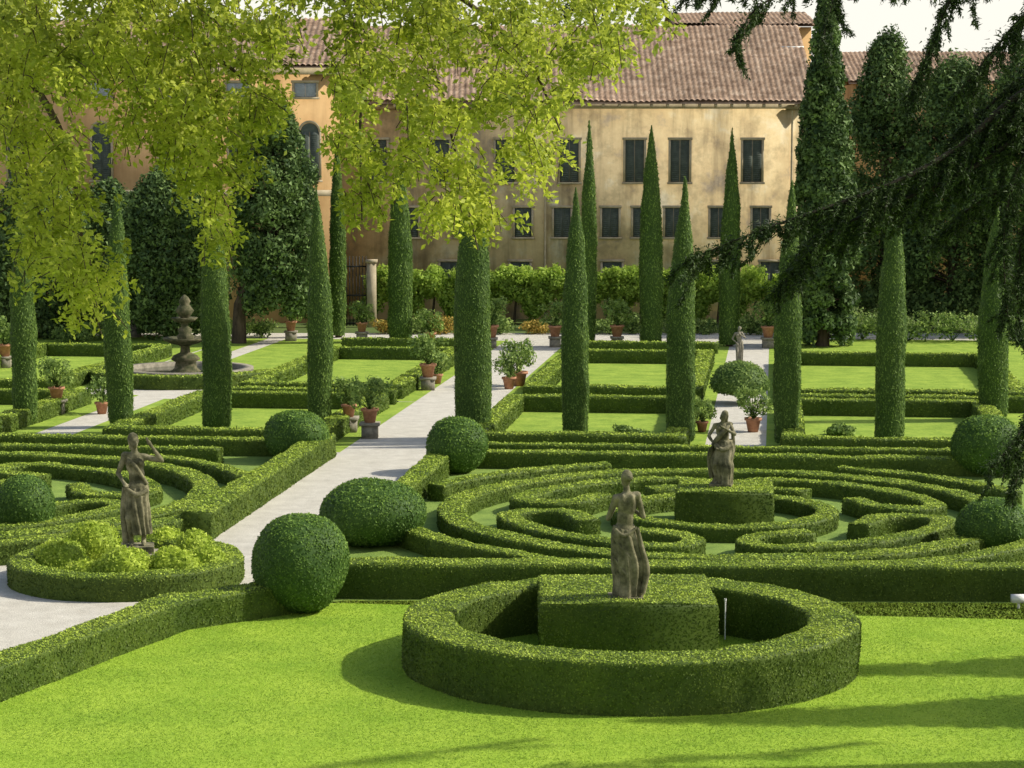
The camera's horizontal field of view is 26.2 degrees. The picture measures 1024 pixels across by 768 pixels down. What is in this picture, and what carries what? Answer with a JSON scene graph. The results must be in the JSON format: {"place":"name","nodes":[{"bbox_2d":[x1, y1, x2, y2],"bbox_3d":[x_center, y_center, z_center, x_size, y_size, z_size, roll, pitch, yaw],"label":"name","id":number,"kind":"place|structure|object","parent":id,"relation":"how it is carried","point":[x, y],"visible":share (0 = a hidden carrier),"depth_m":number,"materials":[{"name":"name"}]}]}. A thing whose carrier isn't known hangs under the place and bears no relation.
{"place":"outdoors","nodes":[
{"label":"outdoors","id":0,"kind":"place"},
{"bbox_2d":[12,395,137,433],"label":"lawn","id":1,"kind":"structure","parent":0,"point":[59,419],"depth_m":63.84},
{"bbox_2d":[9,186,38,421],"bbox_3d":[-13.866,-2.221,62.356,0.823,6.788,0.805,0,6,0],"label":"cypress tree","id":2,"kind":"object","parent":1,"relation":"on","point":[23,331],"visible":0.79,"depth_m":62.21,"materials":[{"name":"green plant"}]},
{"bbox_2d":[0,388,91,432],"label":"box hedge","id":3,"kind":"object","parent":1,"relation":"on","point":[15,419],"visible":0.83,"depth_m":64.42,"materials":[{"name":"green plant"}]},
{"bbox_2d":[0,336,230,388],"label":"lawn","id":4,"kind":"structure","parent":0,"point":[176,348],"depth_m":90.77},
{"bbox_2d":[0,171,107,339],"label":"evergreen tree","id":5,"kind":"object","parent":4,"relation":"on","point":[44,312],"visible":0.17,"depth_m":92.17,"materials":[{"name":"green plant"}]},
{"bbox_2d":[0,342,172,388],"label":"box hedge","id":6,"kind":"object","parent":4,"relation":"on","point":[147,352],"visible":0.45,"depth_m":83.36,"materials":[{"name":"green plant"}]},
{"bbox_2d":[104,160,233,340],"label":"evergreen tree","id":7,"kind":"object","parent":4,"relation":"on","point":[169,276],"visible":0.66,"depth_m":91.02,"materials":[{"name":"green plant"}]},
{"bbox_2d":[51,456,271,509],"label":"lawn","id":8,"kind":"structure","parent":0,"point":[246,463],"depth_m":50.89,"materials":[{"name":"green plant"}]},
{"bbox_2d":[0,473,56,523],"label":"ball topiary","id":9,"kind":"object","parent":8,"relation":"on","point":[26,498],"visible":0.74,"depth_m":43.67,"materials":[{"name":"green plant"}]},
{"bbox_2d":[0,497,120,531],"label":"box hedge","id":10,"kind":"object","parent":8,"relation":"on","point":[74,511],"visible":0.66,"depth_m":45.14,"materials":[{"name":"green plant"}]},
{"bbox_2d":[0,461,163,506],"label":"box hedge","id":11,"kind":"object","parent":8,"relation":"on","point":[48,471],"visible":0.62,"depth_m":50.79,"materials":[{"name":"green plant"}]},
{"bbox_2d":[0,514,185,565],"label":"box hedge","id":12,"kind":"object","parent":8,"relation":"on","point":[9,547],"visible":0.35,"depth_m":41.25,"materials":[{"name":"green plant"}]},
{"bbox_2d":[0,450,219,539],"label":"box hedge","id":13,"kind":"object","parent":8,"relation":"on","point":[195,485],"visible":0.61,"depth_m":50.35,"materials":[{"name":"green plant"}]},
{"bbox_2d":[0,442,223,462],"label":"box hedge","id":14,"kind":"object","parent":8,"relation":"on","point":[212,453],"visible":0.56,"depth_m":54.64,"materials":[{"name":"green plant"}]},
{"bbox_2d":[0,432,272,456],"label":"box hedge","id":15,"kind":"object","parent":8,"relation":"on","point":[244,446],"visible":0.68,"depth_m":56.22,"materials":[{"name":"green plant"}]},
{"bbox_2d":[150,453,249,484],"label":"box hedge","id":16,"kind":"object","parent":8,"relation":"on","point":[222,473],"visible":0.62,"depth_m":51.69,"materials":[{"name":"green plant"}]},
{"bbox_2d":[179,433,336,539],"bbox_3d":[-5.527,2.172,49.729,0.728,0.676,12.601,1,6,7],"label":"box hedge","id":17,"kind":"object","parent":8,"relation":"on","point":[230,504],"visible":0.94,"depth_m":47.70,"materials":[{"name":"green plant"}]},
{"bbox_2d":[263,409,329,456],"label":"ball topiary","id":18,"kind":"object","parent":8,"relation":"on","point":[285,430],"visible":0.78,"depth_m":54.45,"materials":[{"name":"green plant"}]},
{"bbox_2d":[0,18,355,322],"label":"side wing","id":19,"kind":"structure","parent":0,"point":[313,111],"depth_m":100.89,"materials":[{"name":"paint"}]},
{"bbox_2d":[168,338,267,361],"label":"lawn","id":20,"kind":"structure","parent":0,"point":[250,341],"depth_m":89.30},
{"bbox_2d":[219,99,324,343],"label":"evergreen tree","id":21,"kind":"object","parent":20,"relation":"on","point":[272,270],"visible":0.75,"depth_m":88.88,"materials":[{"name":"green plant"}]},
{"bbox_2d":[75,399,413,451],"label":"lawn","id":22,"kind":"structure","parent":0,"point":[349,439],"depth_m":63.11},
{"bbox_2d":[102,190,133,422],"bbox_3d":[-11.057,-2.110,61.674,0.904,6.703,0.848,0,6,0],"label":"cypress tree","id":23,"kind":"object","parent":22,"relation":"on","point":[118,358],"visible":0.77,"depth_m":61.50,"materials":[{"name":"green plant"}]},
{"bbox_2d":[102,389,389,440],"bbox_3d":[-7.285,0.927,62.365,6.117,0.616,9.803,1,6,7],"label":"box hedge","id":24,"kind":"object","parent":22,"relation":"on","point":[156,420],"visible":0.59,"depth_m":61.94,"materials":[{"name":"green plant"}]},
{"bbox_2d":[169,408,338,427],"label":"lawn","id":25,"kind":"structure","parent":0,"point":[252,417],"depth_m":64.29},
{"bbox_2d":[199,190,232,427],"bbox_3d":[-8.160,-2.132,60.521,0.938,6.982,0.904,0,6,0],"label":"cypress tree","id":26,"kind":"object","parent":25,"relation":"on","point":[216,344],"visible":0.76,"depth_m":60.34,"materials":[{"name":"green plant"}]},
{"bbox_2d":[306,188,333,419],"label":"cypress tree","id":27,"kind":"object","parent":25,"relation":"on","point":[320,353],"visible":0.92,"depth_m":60.11,"materials":[{"name":"green plant"}]},
{"bbox_2d":[232,339,341,369],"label":"lawn","id":28,"kind":"structure","parent":0,"point":[279,353],"depth_m":85.17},
{"bbox_2d":[290,359,424,382],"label":"lawn","id":29,"kind":"structure","parent":0,"point":[361,368],"depth_m":79.40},
{"bbox_2d":[397,341,503,401],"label":"lawn","id":30,"kind":"structure","parent":0,"point":[419,393],"depth_m":71.87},
{"bbox_2d":[237,345,454,398],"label":"box hedge","id":31,"kind":"object","parent":30,"relation":"on","point":[407,383],"visible":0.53,"depth_m":75.61,"materials":[{"name":"green plant"}]},
{"bbox_2d":[387,160,413,337],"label":"cypress tree","id":32,"kind":"object","parent":30,"relation":"on","point":[399,286],"visible":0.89,"depth_m":90.27,"materials":[{"name":"green plant"}]},
{"bbox_2d":[0,333,1010,649],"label":"path","id":33,"kind":"structure","parent":0,"point":[394,449],"depth_m":57.06,"materials":[{"name":"gravel"}]},
{"bbox_2d":[33,537,89,568],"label":"lime shrub","id":34,"kind":"object","parent":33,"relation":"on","point":[59,553],"visible":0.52,"depth_m":39.31,"materials":[{"name":"green plant"}]},
{"bbox_2d":[65,519,121,562],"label":"lime shrub","id":35,"kind":"object","parent":33,"relation":"on","point":[95,539],"visible":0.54,"depth_m":40.66,"materials":[{"name":"green plant"}]},
{"bbox_2d":[91,545,153,572],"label":"lime shrub","id":36,"kind":"object","parent":33,"relation":"on","point":[123,558],"visible":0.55,"depth_m":38.21,"materials":[{"name":"green plant"}]},
{"bbox_2d":[6,537,244,602],"bbox_3d":[-6.904,3.280,39.461,4.229,0.537,4.143,0,6,0],"label":"box hedge","id":37,"kind":"object","parent":33,"relation":"on","point":[26,574],"visible":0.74,"depth_m":37.81,"materials":[{"name":"green plant"}]},
{"bbox_2d":[88,366,268,389],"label":"box hedge","id":38,"kind":"object","parent":33,"relation":"on","point":[166,382],"visible":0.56,"depth_m":72.08,"materials":[{"name":"green plant"}]},
{"bbox_2d":[133,295,253,375],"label":"stone fountain","id":39,"kind":"object","parent":33,"relation":"on","point":[185,361],"visible":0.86,"depth_m":75.02,"materials":[{"name":"grey stone"}]},
{"bbox_2d":[328,154,346,337],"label":"cypress tree","id":40,"kind":"object","parent":33,"relation":"on","point":[337,267],"visible":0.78,"depth_m":92.90,"materials":[{"name":"green plant"}]},
{"bbox_2d":[359,421,379,438],"bbox_3d":[-3.851,1.250,59.638,0.540,0.420,0.540,0,6,0],"label":"stone pedestal","id":41,"kind":"object","parent":33,"relation":"on","point":[369,430],"visible":1,"depth_m":59.42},
{"bbox_2d":[348,374,392,422],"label":"potted plant","id":42,"kind":"object","parent":41,"relation":"on","point":[370,410],"visible":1,"depth_m":59.46,"materials":[{"name":"green plant"}]},
{"bbox_2d":[709,360,769,402],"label":"umbrella topiary","id":43,"kind":"object","parent":33,"relation":"on","point":[728,378],"visible":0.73,"depth_m":67.38,"materials":[{"name":"green plant"}]},
{"bbox_2d":[731,384,772,431],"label":"potted plant","id":44,"kind":"object","parent":33,"relation":"on","point":[753,422],"visible":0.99,"depth_m":60.78,"materials":[{"name":"green plant"}]},
{"bbox_2d":[0,600,1023,767],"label":"lawn","id":45,"kind":"structure","parent":0,"point":[675,763],"depth_m":29.71,"materials":[{"name":"plant"}]},
{"bbox_2d":[0,581,292,701],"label":"box hedge","id":46,"kind":"object","parent":45,"relation":"on","point":[34,664],"visible":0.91,"depth_m":33.69,"materials":[{"name":"green plant"}]},
{"bbox_2d":[251,512,350,613],"bbox_3d":[-3.526,2.990,36.672,1.671,1.706,1.655,0,6,0],"label":"ball topiary","id":47,"kind":"object","parent":45,"relation":"on","point":[300,563],"visible":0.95,"depth_m":36.13,"materials":[{"name":"green plant"}]},
{"bbox_2d":[0,0,687,343],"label":"leafy tree","id":48,"kind":"object","parent":45,"relation":"on","point":[188,126],"visible":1,"depth_m":14.09,"materials":[{"name":"green plant"}]},
{"bbox_2d":[536,573,719,651],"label":"hedge block","id":49,"kind":"structure","parent":45,"relation":"on","point":[674,612],"depth_m":32.84,"materials":[{"name":"green plant"}]},
{"bbox_2d":[606,470,649,599],"bbox_3d":[1.746,2.291,33.231,0.664,2.035,0.596,0,6,0],"label":"stone statue","id":50,"kind":"object","parent":49,"relation":"on","point":[630,567],"visible":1,"depth_m":33.06,"materials":[{"name":"stone"}]},
{"bbox_2d":[401,574,861,716],"bbox_3d":[1.762,3.795,32.880,6.845,0.842,6.432,0,6,0],"label":"box hedge","id":51,"kind":"object","parent":45,"relation":"on","point":[807,647],"visible":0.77,"depth_m":30.55,"materials":[{"name":"green plant"}]},
{"bbox_2d":[552,0,1023,509],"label":"cedar tree","id":52,"kind":"object","parent":45,"relation":"on","point":[975,145],"visible":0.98,"depth_m":25.90,"materials":[{"name":"plant"}]},
{"bbox_2d":[17,0,1023,51],"label":"sky","id":53,"kind":"structure","parent":0,"point":[866,18],"materials":[{"name":"white"}]},
{"bbox_2d":[93,302,977,332],"bbox_3d":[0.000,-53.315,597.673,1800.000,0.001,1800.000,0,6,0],"label":"ground","id":54,"kind":"structure","parent":0,"point":[301,328],"depth_m":98.43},
{"bbox_2d":[47,176,164,331],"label":"evergreen tree","id":55,"kind":"object","parent":54,"relation":"on","point":[106,186],"visible":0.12,"depth_m":95.84,"materials":[{"name":"green plant"}]},
{"bbox_2d":[412,262,455,319],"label":"climbing vine","id":56,"kind":"object","parent":54,"relation":"on","point":[431,284],"visible":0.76,"depth_m":100.62,"materials":[{"name":"green plant"}]},
{"bbox_2d":[490,263,543,323],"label":"climbing vine","id":57,"kind":"object","parent":54,"relation":"on","point":[507,279],"visible":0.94,"depth_m":100.60,"materials":[{"name":"green plant"}]},
{"bbox_2d":[523,262,565,320],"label":"climbing vine","id":58,"kind":"object","parent":54,"relation":"on","point":[552,278],"visible":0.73,"depth_m":100.64,"materials":[{"name":"green plant"}]},
{"bbox_2d":[341,24,807,318],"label":"villa","id":59,"kind":"object","parent":54,"relation":"on","point":[694,97],"visible":0.45,"depth_m":103.64,"materials":[{"name":"paint"}]},
{"bbox_2d":[622,137,646,183],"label":"window","id":60,"kind":"structure","parent":59,"relation":"in","point":[634,148],"depth_m":103.40,"materials":[{"name":"glass"}]},
{"bbox_2d":[667,137,692,183],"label":"window","id":61,"kind":"structure","parent":59,"relation":"in","point":[679,148],"depth_m":103.40,"materials":[{"name":"glass"}]},
{"bbox_2d":[739,137,764,183],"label":"window","id":62,"kind":"structure","parent":59,"relation":"in","point":[752,155],"depth_m":103.43,"materials":[{"name":"glass"}]},
{"bbox_2d":[846,23,936,323],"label":"evergreen tree","id":63,"kind":"object","parent":54,"relation":"on","point":[884,79],"visible":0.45,"depth_m":97.44,"materials":[{"name":"green plant"}]},
{"bbox_2d":[897,47,1014,332],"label":"evergreen tree","id":64,"kind":"object","parent":54,"relation":"on","point":[956,298],"visible":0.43,"depth_m":95.63,"materials":[{"name":"green plant"}]},
{"bbox_2d":[957,45,1023,323],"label":"evergreen tree","id":65,"kind":"object","parent":54,"relation":"on","point":[976,234],"visible":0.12,"depth_m":94.18,"materials":[{"name":"green plant"}]},
{"bbox_2d":[506,412,666,433],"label":"lawn","id":66,"kind":"structure","parent":0,"point":[552,422],"depth_m":63.30,"materials":[{"name":"plant"}]},
{"bbox_2d":[560,186,589,431],"bbox_3d":[1.682,-1.840,58.403,0.809,6.829,0.815,0,6,0],"label":"cypress tree","id":67,"kind":"object","parent":66,"relation":"on","point":[575,381],"visible":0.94,"depth_m":58.20,"materials":[{"name":"green plant"}]},
{"bbox_2d":[557,363,666,386],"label":"lawn","id":68,"kind":"structure","parent":0,"point":[630,374],"depth_m":77.18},
{"bbox_2d":[507,343,728,444],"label":"lawn","id":69,"kind":"structure","parent":0,"point":[700,438],"depth_m":72.50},
{"bbox_2d":[452,150,491,423],"bbox_3d":[-1.058,-2.385,58.983,1.082,7.797,1.080,0,6,0],"label":"cypress tree","id":70,"kind":"object","parent":69,"relation":"on","point":[472,343],"visible":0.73,"depth_m":58.73,"materials":[{"name":"green plant"}]},
{"bbox_2d":[581,120,597,340],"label":"cypress tree","id":71,"kind":"object","parent":69,"relation":"on","point":[589,212],"visible":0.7,"depth_m":88.28,"materials":[{"name":"green plant"}]},
{"bbox_2d":[479,393,699,444],"bbox_3d":[2.155,1.040,61.243,5.894,0.619,9.811,1,6,7],"label":"box hedge","id":72,"kind":"object","parent":69,"relation":"on","point":[508,410],"visible":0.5,"depth_m":61.21,"materials":[{"name":"green plant"}]},
{"bbox_2d":[522,348,714,399],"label":"box hedge","id":73,"kind":"object","parent":69,"relation":"on","point":[546,379],"visible":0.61,"depth_m":73.64,"materials":[{"name":"green plant"}]},
{"bbox_2d":[638,125,664,341],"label":"cypress tree","id":74,"kind":"object","parent":69,"relation":"on","point":[651,282],"visible":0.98,"depth_m":87.81,"materials":[{"name":"green plant"}]},
{"bbox_2d":[665,176,695,441],"bbox_3d":[4.463,-1.933,57.997,0.836,7.096,0.833,0,6,0],"label":"cypress tree","id":75,"kind":"object","parent":69,"relation":"on","point":[680,379],"visible":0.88,"depth_m":57.79,"materials":[{"name":"green plant"}]},
{"bbox_2d":[718,127,740,346],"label":"cypress tree","id":76,"kind":"object","parent":69,"relation":"on","point":[729,301],"visible":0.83,"depth_m":88.36,"materials":[{"name":"green plant"}]},
{"bbox_2d":[332,468,1023,618],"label":"lawn","id":77,"kind":"structure","parent":0,"point":[486,516],"depth_m":44.71,"materials":[{"name":"green plant"}]},
{"bbox_2d":[318,477,426,547],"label":"ball topiary","id":78,"kind":"object","parent":77,"relation":"on","point":[368,512],"visible":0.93,"depth_m":42.29,"materials":[{"name":"green plant"}]},
{"bbox_2d":[397,452,450,499],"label":"box hedge","id":79,"kind":"object","parent":77,"relation":"on","point":[425,471],"visible":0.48,"depth_m":49.94,"materials":[{"name":"green plant"}]},
{"bbox_2d":[425,415,488,473],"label":"ball topiary","id":80,"kind":"object","parent":77,"relation":"on","point":[461,442],"visible":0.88,"depth_m":52.44,"materials":[{"name":"green plant"}]},
{"bbox_2d":[389,527,585,559],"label":"box hedge","id":81,"kind":"object","parent":77,"relation":"on","point":[423,541],"visible":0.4,"depth_m":41.16,"materials":[{"name":"green plant"}]},
{"bbox_2d":[426,461,611,501],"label":"box hedge","id":82,"kind":"object","parent":77,"relation":"on","point":[439,490],"visible":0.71,"depth_m":50.14,"materials":[{"name":"green plant"}]},
{"bbox_2d":[509,475,689,514],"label":"box hedge","id":83,"kind":"object","parent":77,"relation":"on","point":[592,496],"visible":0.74,"depth_m":48.18,"materials":[{"name":"green plant"}]},
{"bbox_2d":[496,507,705,554],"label":"box hedge","id":84,"kind":"object","parent":77,"relation":"on","point":[582,528],"visible":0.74,"depth_m":42.94,"materials":[{"name":"green plant"}]},
{"bbox_2d":[334,556,1023,601],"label":"box hedge","id":85,"kind":"object","parent":77,"relation":"on","point":[382,577],"visible":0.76,"depth_m":37.59,"materials":[{"name":"green plant"}]},
{"bbox_2d":[436,467,986,560],"bbox_3d":[4.393,2.715,45.507,11.939,0.452,11.933,0,6,0],"label":"box hedge","id":86,"kind":"object","parent":77,"relation":"on","point":[455,512],"visible":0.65,"depth_m":44.36,"materials":[{"name":"green plant"}]},
{"bbox_2d":[610,492,839,542],"bbox_3d":[4.392,2.724,45.532,4.744,0.426,4.718,0,6,0],"label":"box hedge","id":87,"kind":"object","parent":77,"relation":"on","point":[819,518],"visible":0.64,"depth_m":44.11,"materials":[{"name":"green plant"}]},
{"bbox_2d":[477,448,1023,476],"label":"box hedge","id":88,"kind":"object","parent":77,"relation":"on","point":[504,458],"visible":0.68,"depth_m":53.03,"materials":[{"name":"green plant"}]},
{"bbox_2d":[487,441,1023,455],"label":"box hedge","id":89,"kind":"object","parent":77,"relation":"on","point":[796,449],"visible":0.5,"depth_m":54.67,"materials":[{"name":"green plant"}]},
{"bbox_2d":[734,512,956,553],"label":"box hedge","id":90,"kind":"object","parent":77,"relation":"on","point":[871,531],"visible":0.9,"depth_m":42.32,"materials":[{"name":"green plant"}]},
{"bbox_2d":[747,476,947,518],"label":"box hedge","id":91,"kind":"object","parent":77,"relation":"on","point":[859,500],"visible":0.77,"depth_m":47.77,"materials":[{"name":"green plant"}]},
{"bbox_2d":[836,465,1022,504],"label":"box hedge","id":92,"kind":"object","parent":77,"relation":"on","point":[970,486],"visible":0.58,"depth_m":49.70,"materials":[{"name":"green plant"}]},
{"bbox_2d":[874,539,1023,562],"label":"box hedge","id":93,"kind":"object","parent":77,"relation":"on","point":[1011,552],"visible":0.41,"depth_m":40.10,"materials":[{"name":"green plant"}]},
{"bbox_2d":[950,414,1022,475],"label":"ball topiary","id":94,"kind":"object","parent":77,"relation":"on","point":[973,438],"visible":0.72,"depth_m":51.89,"materials":[{"name":"green plant"}]},
{"bbox_2d":[954,496,1023,547],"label":"ball topiary","id":95,"kind":"object","parent":77,"relation":"on","point":[991,521],"visible":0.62,"depth_m":41.73,"materials":[{"name":"green plant"}]},
{"bbox_2d":[674,477,774,524],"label":"hedge block","id":96,"kind":"structure","parent":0,"point":[739,501],"depth_m":44.57,"materials":[{"name":"green plant"}]},
{"bbox_2d":[707,410,735,486],"bbox_3d":[4.307,1.332,45.253,0.588,1.611,0.524,0,6,0],"label":"stone statue","id":97,"kind":"object","parent":96,"relation":"on","point":[720,456],"visible":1,"depth_m":45.13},
{"bbox_2d":[664,11,813,63],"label":"house","id":98,"kind":"structure","parent":0,"point":[728,18],"depth_m":124.74,"materials":[{"name":"tile"}]},
{"bbox_2d":[803,416,965,437],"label":"lawn","id":99,"kind":"structure","parent":0,"point":[932,427],"depth_m":62.59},
{"bbox_2d":[874,214,907,437],"bbox_3d":[9.876,-1.682,57.224,0.861,6.753,0.864,0,6,0],"label":"cypress tree","id":100,"kind":"object","parent":99,"relation":"on","point":[890,347],"visible":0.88,"depth_m":57.01,"materials":[{"name":"green plant"}]},
{"bbox_2d":[801,365,978,389],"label":"lawn","id":101,"kind":"structure","parent":0,"point":[852,377],"depth_m":76.11,"materials":[{"name":"plant"}]},
{"bbox_2d":[766,339,1023,446],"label":"lawn","id":102,"kind":"structure","parent":0,"point":[1016,362],"depth_m":86.96,"materials":[{"name":"plant"}]},
{"bbox_2d":[772,180,802,443],"bbox_3d":[7.224,-1.838,57.599,0.810,6.988,0.802,0,6,0],"label":"cypress tree","id":103,"kind":"object","parent":102,"relation":"on","point":[787,373],"visible":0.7,"depth_m":57.44,"materials":[{"name":"green plant"}]},
{"bbox_2d":[794,0,862,347],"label":"evergreen tree","id":104,"kind":"object","parent":102,"relation":"on","point":[824,149],"visible":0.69,"depth_m":87.61,"materials":[{"name":"green plant"}]},
{"bbox_2d":[780,396,1023,448],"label":"box hedge","id":105,"kind":"object","parent":102,"relation":"on","point":[914,407],"visible":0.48,"depth_m":64.22,"materials":[{"name":"green plant"}]},
{"bbox_2d":[801,350,1023,395],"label":"box hedge","id":106,"kind":"object","parent":102,"relation":"on","point":[867,358],"visible":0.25,"depth_m":79.96,"materials":[{"name":"green plant"}]},
{"bbox_2d":[976,208,1008,416],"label":"cypress tree","id":107,"kind":"object","parent":102,"relation":"on","point":[992,369],"visible":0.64,"depth_m":63.11,"materials":[{"name":"green plant"}]},
{"bbox_2d":[832,51,1022,295],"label":"house","id":108,"kind":"structure","parent":0,"point":[853,62],"depth_m":123.28,"materials":[{"name":"tile"}]},
{"bbox_3d":[-6.723,3.262,39.513,0.660,0.505,0.620,0,6,0],"label":"stone pedestal","id":109,"kind":"object","parent":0,"visible":0},
{"bbox_2d":[116,433,163,553],"bbox_3d":[-6.661,1.936,39.395,0.819,2.157,0.671,-2,6,-21],"label":"stone statue","id":110,"kind":"object","parent":109,"relation":"on","point":[135,512],"visible":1,"depth_m":39.26,"materials":[{"name":"stone"}]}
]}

